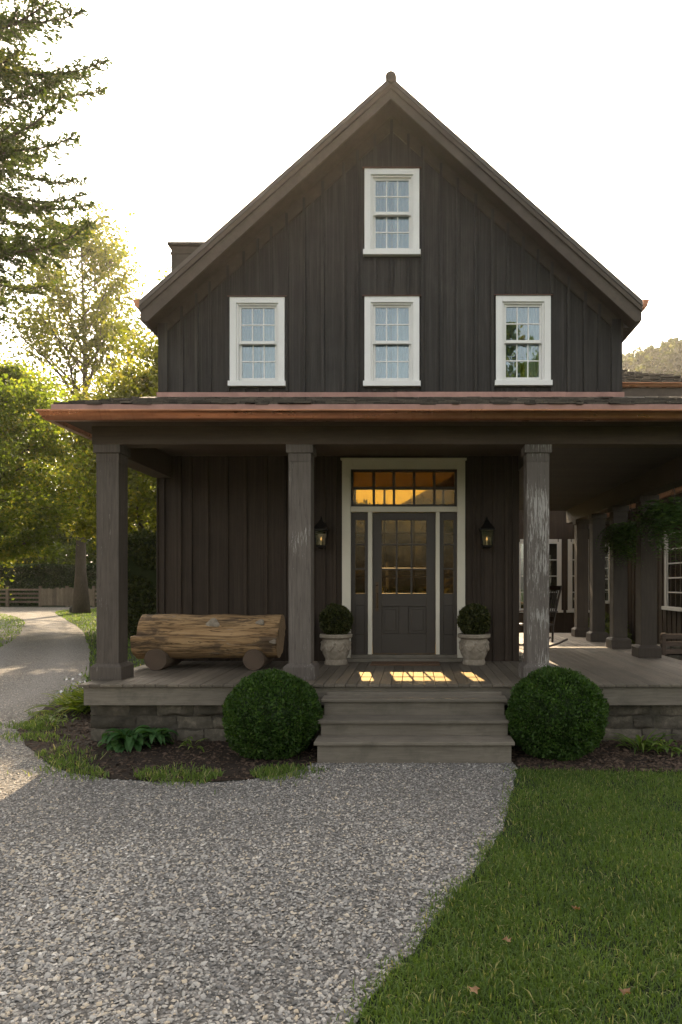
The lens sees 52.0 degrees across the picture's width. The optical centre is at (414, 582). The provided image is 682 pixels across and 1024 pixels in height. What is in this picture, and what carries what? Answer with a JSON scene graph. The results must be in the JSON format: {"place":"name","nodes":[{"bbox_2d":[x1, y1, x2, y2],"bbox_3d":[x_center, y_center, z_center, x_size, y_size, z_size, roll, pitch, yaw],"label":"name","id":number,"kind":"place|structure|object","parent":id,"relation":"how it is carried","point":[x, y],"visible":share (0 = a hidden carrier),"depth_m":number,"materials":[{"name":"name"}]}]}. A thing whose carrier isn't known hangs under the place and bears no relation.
{"place":"outdoors","nodes":[
{"label":"outdoors","id":0,"kind":"place"},
{"bbox_2d":[0,612,89,721],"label":"driveway","id":1,"kind":"structure","parent":0,"point":[43,643],"depth_m":16.68,"materials":[{"name":"grey gravel"}]},
{"bbox_2d":[0,607,144,703],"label":"meadow grass","id":2,"kind":"structure","parent":0,"point":[63,613],"depth_m":29.14,"materials":[{"name":"green plant"}]},
{"bbox_2d":[0,606,681,1023],"bbox_3d":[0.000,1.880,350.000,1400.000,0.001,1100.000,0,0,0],"label":"ground","id":3,"kind":"structure","parent":0,"point":[524,836],"depth_m":3.93,"materials":[{"name":"green plant"}]},
{"bbox_2d":[0,415,56,562],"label":"ash tree","id":4,"kind":"object","parent":3,"relation":"on","point":[29,462],"visible":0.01,"depth_m":38.43,"materials":[{"name":"green plant"}]},
{"bbox_2d":[0,396,68,537],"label":"ash tree","id":5,"kind":"object","parent":3,"relation":"on","point":[35,496],"visible":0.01,"depth_m":51.88,"materials":[{"name":"green plant"}]},
{"bbox_2d":[1,501,75,564],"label":"ash tree","id":6,"kind":"object","parent":3,"relation":"on","point":[64,538],"visible":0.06,"depth_m":69.06,"materials":[{"name":"green plant"}]},
{"bbox_2d":[0,586,95,606],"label":"wooden fence","id":7,"kind":"object","parent":3,"relation":"on","point":[56,597],"visible":0.6,"depth_m":54.44,"materials":[{"name":"grey wood"}]},
{"bbox_2d":[0,563,95,605],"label":"clipped hedge","id":8,"kind":"object","parent":3,"relation":"on","point":[51,576],"visible":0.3,"depth_m":56.92,"materials":[{"name":"green plant"}]},
{"bbox_2d":[0,0,112,324],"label":"overhanging tree","id":9,"kind":"object","parent":3,"relation":"on","point":[15,149],"visible":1,"depth_m":13.64,"materials":[{"name":"green plant"}]},
{"bbox_2d":[0,349,140,599],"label":"maple tree","id":10,"kind":"object","parent":3,"relation":"on","point":[22,478],"visible":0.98,"depth_m":22.85,"materials":[{"name":"green plant"}]},
{"bbox_2d":[0,191,154,613],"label":"birch tree","id":11,"kind":"object","parent":3,"relation":"on","point":[107,258],"visible":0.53,"depth_m":40.96,"materials":[{"name":"green plant"}]},
{"bbox_2d":[17,336,157,553],"bbox_3d":[-11.884,-4.127,29.820,9.274,12.020,9.794,0,0,14],"label":"linden tree","id":12,"kind":"object","parent":3,"relation":"on","point":[86,527],"visible":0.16,"depth_m":28.12,"materials":[{"name":"green plant"}]},
{"bbox_2d":[42,457,137,561],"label":"ash tree","id":13,"kind":"object","parent":3,"relation":"on","point":[57,526],"visible":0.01,"depth_m":71.09,"materials":[{"name":"green plant"}]},
{"bbox_2d":[34,458,155,564],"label":"ash tree","id":14,"kind":"object","parent":3,"relation":"on","point":[91,555],"visible":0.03,"depth_m":63.43,"materials":[{"name":"green plant"}]},
{"bbox_2d":[93,266,170,529],"bbox_3d":[-7.163,-5.076,25.918,8.885,13.922,9.040,0,0,-31],"label":"linden tree","id":15,"kind":"object","parent":3,"relation":"on","point":[146,352],"visible":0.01,"depth_m":24.28,"materials":[{"name":"green plant"}]},
{"bbox_2d":[128,528,155,638],"bbox_3d":[-7.195,-0.018,23.509,7.019,3.883,2.042,0,0,0],"label":"tall hedge","id":16,"kind":"object","parent":3,"relation":"on","point":[141,573],"visible":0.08,"depth_m":22.88,"materials":[{"name":"green plant"}]},
{"bbox_2d":[132,333,157,396],"bbox_3d":[-4.410,-3.492,20.571,6.060,10.756,6.838,0,0,0],"label":"linden tree","id":17,"kind":"object","parent":3,"relation":"on","point":[152,389],"depth_m":18.07,"materials":[{"name":"green plant"}]},
{"bbox_2d":[0,607,517,1023],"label":"gravel forecourt","id":18,"kind":"structure","parent":3,"relation":"on","point":[54,616],"depth_m":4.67,"materials":[{"name":"grey gravel"}]},
{"bbox_2d":[35,71,681,762],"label":"farmhouse","id":19,"kind":"object","parent":3,"relation":"on","point":[391,323],"visible":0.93,"depth_m":10.36,"materials":[{"name":"black wood"}]},
{"bbox_2d":[130,614,285,669],"bbox_3d":[-2.804,0.803,9.583,1.971,0.751,0.734,0,0,0],"label":"log bench","id":20,"kind":"object","parent":19,"relation":"on","point":[164,641],"visible":1,"depth_m":9.33,"materials":[{"name":"wood"}]},
{"bbox_2d":[227,295,285,386],"bbox_3d":[-2.350,-3.606,10.471,0.880,1.352,0.302,0,0,0],"label":"window","id":21,"kind":"structure","parent":19,"relation":"in","point":[245,343],"depth_m":10.42,"materials":[{"name":"white paint"}]},
{"bbox_2d":[314,516,329,548],"bbox_3d":[-1.371,-0.740,10.228,0.240,0.480,0.296,0,0,0],"label":"wall lantern","id":22,"kind":"object","parent":19,"relation":"attached to","point":[321,527],"depth_m":10.17,"materials":[{"name":"black metal"}]},
{"bbox_2d":[319,633,352,664],"bbox_3d":[-1.132,0.956,10.020,0.476,0.438,0.476,0,0,0],"label":"stone planter","id":23,"kind":"object","parent":19,"relation":"on","point":[335,649],"visible":0.98,"depth_m":9.86,"materials":[{"name":"grey stone"}]},
{"bbox_2d":[318,602,353,634],"bbox_3d":[-1.127,0.543,10.028,0.528,0.524,0.523,0,0,0],"label":"potted boxwood","id":24,"kind":"object","parent":23,"relation":"in","point":[335,619],"visible":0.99,"depth_m":9.87,"materials":[{"name":"green plant"}]},
{"bbox_2d":[362,295,420,386],"bbox_3d":[-0.335,-3.611,10.471,0.880,1.362,0.302,0,0,0],"label":"window","id":25,"kind":"structure","parent":19,"relation":"in","point":[405,308],"depth_m":10.42,"materials":[{"name":"white paint"}]},
{"bbox_2d":[362,167,420,256],"bbox_3d":[-0.335,-5.546,10.472,0.880,1.312,0.304,0,0,0],"label":"window","id":26,"kind":"structure","parent":19,"relation":"in","point":[377,214],"depth_m":10.42,"materials":[{"name":"white paint"}]},
{"bbox_2d":[354,472,453,619],"bbox_3d":[-0.300,-0.755,13.660,2.900,2.970,0.040,0,0,0],"label":"back window","id":27,"kind":"structure","parent":19,"relation":"in","point":[361,479],"depth_m":13.66,"materials":[{"name":"white"}]},
{"bbox_2d":[351,470,456,505],"bbox_3d":[-0.155,-1.422,10.443,1.588,0.554,0.045,0,0,0],"label":"transom window","id":28,"kind":"structure","parent":19,"relation":"in","point":[373,488],"depth_m":10.42,"materials":[{"name":"grey paint"}]},
{"bbox_2d":[373,513,434,653],"bbox_3d":[-0.155,0.009,10.420,0.940,2.121,0.109,0,0,0],"label":"door","id":29,"kind":"structure","parent":19,"relation":"in","point":[403,623],"depth_m":10.43,"materials":[{"name":"grey paint"}]},
{"bbox_2d":[370,661,439,665],"bbox_3d":[-0.130,1.166,10.010,0.990,0.014,0.420,0,0,0],"label":"doormat","id":30,"kind":"object","parent":19,"relation":"on","point":[405,663],"visible":1,"depth_m":9.94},
{"bbox_2d":[458,633,490,664],"bbox_3d":[0.862,0.956,10.020,0.476,0.438,0.476,0,0,0],"label":"stone planter","id":31,"kind":"object","parent":19,"relation":"on","point":[474,649],"visible":0.98,"depth_m":9.86,"materials":[{"name":"grey stone"}]},
{"bbox_2d":[457,603,490,634],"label":"potted boxwood","id":32,"kind":"object","parent":31,"relation":"in","point":[473,618],"visible":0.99,"depth_m":9.87,"materials":[{"name":"green plant"}]},
{"bbox_2d":[478,516,495,548],"bbox_3d":[1.066,-0.740,10.228,0.240,0.480,0.296,0,0,0],"label":"wall lantern","id":33,"kind":"object","parent":19,"relation":"attached to","point":[486,527],"depth_m":10.17,"materials":[{"name":"black metal"}]},
{"bbox_2d":[494,294,552,386],"bbox_3d":[1.630,-3.621,10.473,0.880,1.362,0.305,0,0,0],"label":"window","id":34,"kind":"structure","parent":19,"relation":"in","point":[537,342],"depth_m":10.42,"materials":[{"name":"white paint"}]},
{"bbox_2d":[519,585,567,646],"bbox_3d":[2.241,0.610,12.638,1.012,1.120,0.620,0,0,-28],"label":"rocking chair","id":35,"kind":"object","parent":19,"relation":"on","point":[555,588],"visible":0.3,"depth_m":12.57,"materials":[{"name":"brown wood"}]},
{"bbox_2d":[595,508,666,570],"bbox_3d":[3.672,-0.791,11.741,1.158,1.170,1.164,0,0,0],"label":"hanging fern","id":36,"kind":"object","parent":19,"relation":"hanging from","point":[620,534],"visible":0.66,"depth_m":11.58,"materials":[{"name":"green plant"}]},
{"bbox_2d":[625,487,681,568],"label":"hanging fern","id":37,"kind":"object","parent":19,"relation":"hanging from","point":[667,516],"visible":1,"depth_m":9.78,"materials":[{"name":"green plant"}]},
{"bbox_2d":[468,986,479,994],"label":"fallen leaf","id":38,"kind":"object","parent":3,"relation":"on","point":[474,988],"visible":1,"depth_m":3.12,"materials":[{"name":"brown plant"}]},
{"bbox_2d":[511,741,681,771],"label":"flower bed","id":39,"kind":"object","parent":3,"relation":"on","point":[628,759],"visible":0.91,"depth_m":7.28,"materials":[{"name":"soil"}]},
{"bbox_2d":[17,705,681,781],"bbox_3d":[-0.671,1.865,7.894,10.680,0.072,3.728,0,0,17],"label":"mulch","id":40,"kind":"object","parent":39,"relation":"on","point":[551,766],"visible":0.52,"depth_m":7.39,"materials":[{"name":"brown soil"}]},
{"bbox_2d":[24,673,91,717],"bbox_3d":[-4.582,1.640,10.261,2.170,0.619,2.155,0,0,-41],"label":"daisy plant","id":41,"kind":"object","parent":40,"relation":"on","point":[67,702],"visible":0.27,"depth_m":9.88,"materials":[{"name":"green plant"}]},
{"bbox_2d":[37,714,80,727],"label":"groundcover","id":42,"kind":"object","parent":40,"relation":"on","point":[51,718],"visible":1,"depth_m":8.96,"materials":[{"name":"green plant"}]},
{"bbox_2d":[97,725,178,752],"bbox_3d":[-3.159,1.800,7.899,0.784,0.345,0.739,0,0,-41],"label":"hosta","id":43,"kind":"object","parent":40,"relation":"on","point":[137,738],"visible":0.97,"depth_m":7.75,"materials":[{"name":"green plant"}]},
{"bbox_2d":[0,710,332,787],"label":"verge grass","id":44,"kind":"structure","parent":40,"relation":"on","point":[267,770],"depth_m":6.88,"materials":[{"name":"green plant"}]},
{"bbox_2d":[179,737,206,751],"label":"seedling","id":45,"kind":"object","parent":40,"relation":"on","point":[201,747],"visible":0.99,"depth_m":7.74,"materials":[{"name":"green plant"}]},
{"bbox_2d":[221,667,322,759],"bbox_3d":[-1.541,1.404,7.573,1.124,0.958,1.073,0,0,0],"label":"boxwood shrub","id":46,"kind":"object","parent":40,"relation":"on","point":[273,713],"visible":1,"depth_m":7.25,"materials":[{"name":"green plant"}]},
{"bbox_2d":[504,664,609,760],"bbox_3d":[1.543,1.386,7.583,1.140,0.993,1.132,0,0,0],"label":"boxwood shrub","id":47,"kind":"object","parent":39,"relation":"on","point":[557,713],"visible":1,"depth_m":7.23,"materials":[{"name":"green plant"}]},
{"bbox_2d":[608,729,674,754],"bbox_3d":[2.581,1.781,7.752,0.754,0.267,0.744,0,0,-28],"label":"perennial","id":48,"kind":"object","parent":39,"relation":"on","point":[643,745],"visible":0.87,"depth_m":7.77,"materials":[{"name":"green plant"}]},
{"bbox_2d":[644,739,681,756],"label":"herb","id":49,"kind":"object","parent":39,"relation":"on","point":[667,746],"visible":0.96,"depth_m":7.54,"materials":[{"name":"green plant"}]},
{"bbox_2d":[519,370,681,643],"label":"house","id":50,"kind":"structure","parent":3,"relation":"on","point":[669,575],"depth_m":23.07,"materials":[{"name":"brown wood"}]},
{"bbox_2d":[519,539,562,612],"bbox_3d":[4.215,-0.230,23.465,1.630,2.480,0.110,0,0,0],"label":"window","id":51,"kind":"structure","parent":50,"relation":"in","point":[551,541],"depth_m":23.46,"materials":[{"name":"white paint"}]},
{"bbox_2d":[566,539,589,612],"bbox_3d":[5.550,-0.230,23.465,0.800,2.480,0.110,0,0,0],"label":"window","id":52,"kind":"structure","parent":50,"relation":"in","point":[570,610],"depth_m":23.45,"materials":[{"name":"white paint"}]},
{"bbox_2d":[605,544,609,603],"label":"window","id":53,"kind":"structure","parent":50,"relation":"in","point":[608,561],"depth_m":21.27,"materials":[{"name":"white paint"}]},
{"bbox_2d":[661,530,681,611],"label":"window","id":54,"kind":"structure","parent":50,"relation":"in","point":[667,563],"depth_m":16.08,"materials":[{"name":"white paint"}]},
{"bbox_2d":[588,612,629,632],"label":"garden shrub","id":55,"kind":"object","parent":3,"relation":"on","point":[607,617],"visible":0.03,"depth_m":18.99,"materials":[{"name":"green plant"}]},
{"bbox_2d":[605,622,634,643],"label":"garden shrub","id":56,"kind":"object","parent":3,"relation":"on","point":[607,627],"visible":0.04,"depth_m":16.29,"materials":[{"name":"green plant"}]},
{"bbox_2d":[619,988,630,994],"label":"fallen leaf","id":57,"kind":"object","parent":3,"relation":"on","point":[624,991],"visible":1,"depth_m":3.10,"materials":[{"name":"brown plant"}]},
{"bbox_2d":[631,644,681,659],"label":"stone wall","id":58,"kind":"structure","parent":3,"relation":"on","point":[677,656],"depth_m":14.20,"materials":[{"name":"grey stone"}]},
{"bbox_2d":[660,633,681,660],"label":"garden bench","id":59,"kind":"object","parent":3,"relation":"on","point":[664,643],"visible":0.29,"depth_m":12.82,"materials":[{"name":"brown wood"}]},
{"bbox_2d":[0,0,681,555],"label":"sky","id":60,"kind":"structure","parent":0,"point":[577,104],"materials":[{"name":"white"}]},
{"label":"hill","id":61,"kind":"structure","parent":0,"visible":0},
{"bbox_2d":[622,337,681,375],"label":"forest","id":62,"kind":"object","parent":61,"relation":"on","point":[665,357],"visible":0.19,"depth_m":170.70,"materials":[{"name":"plant"}]}
]}

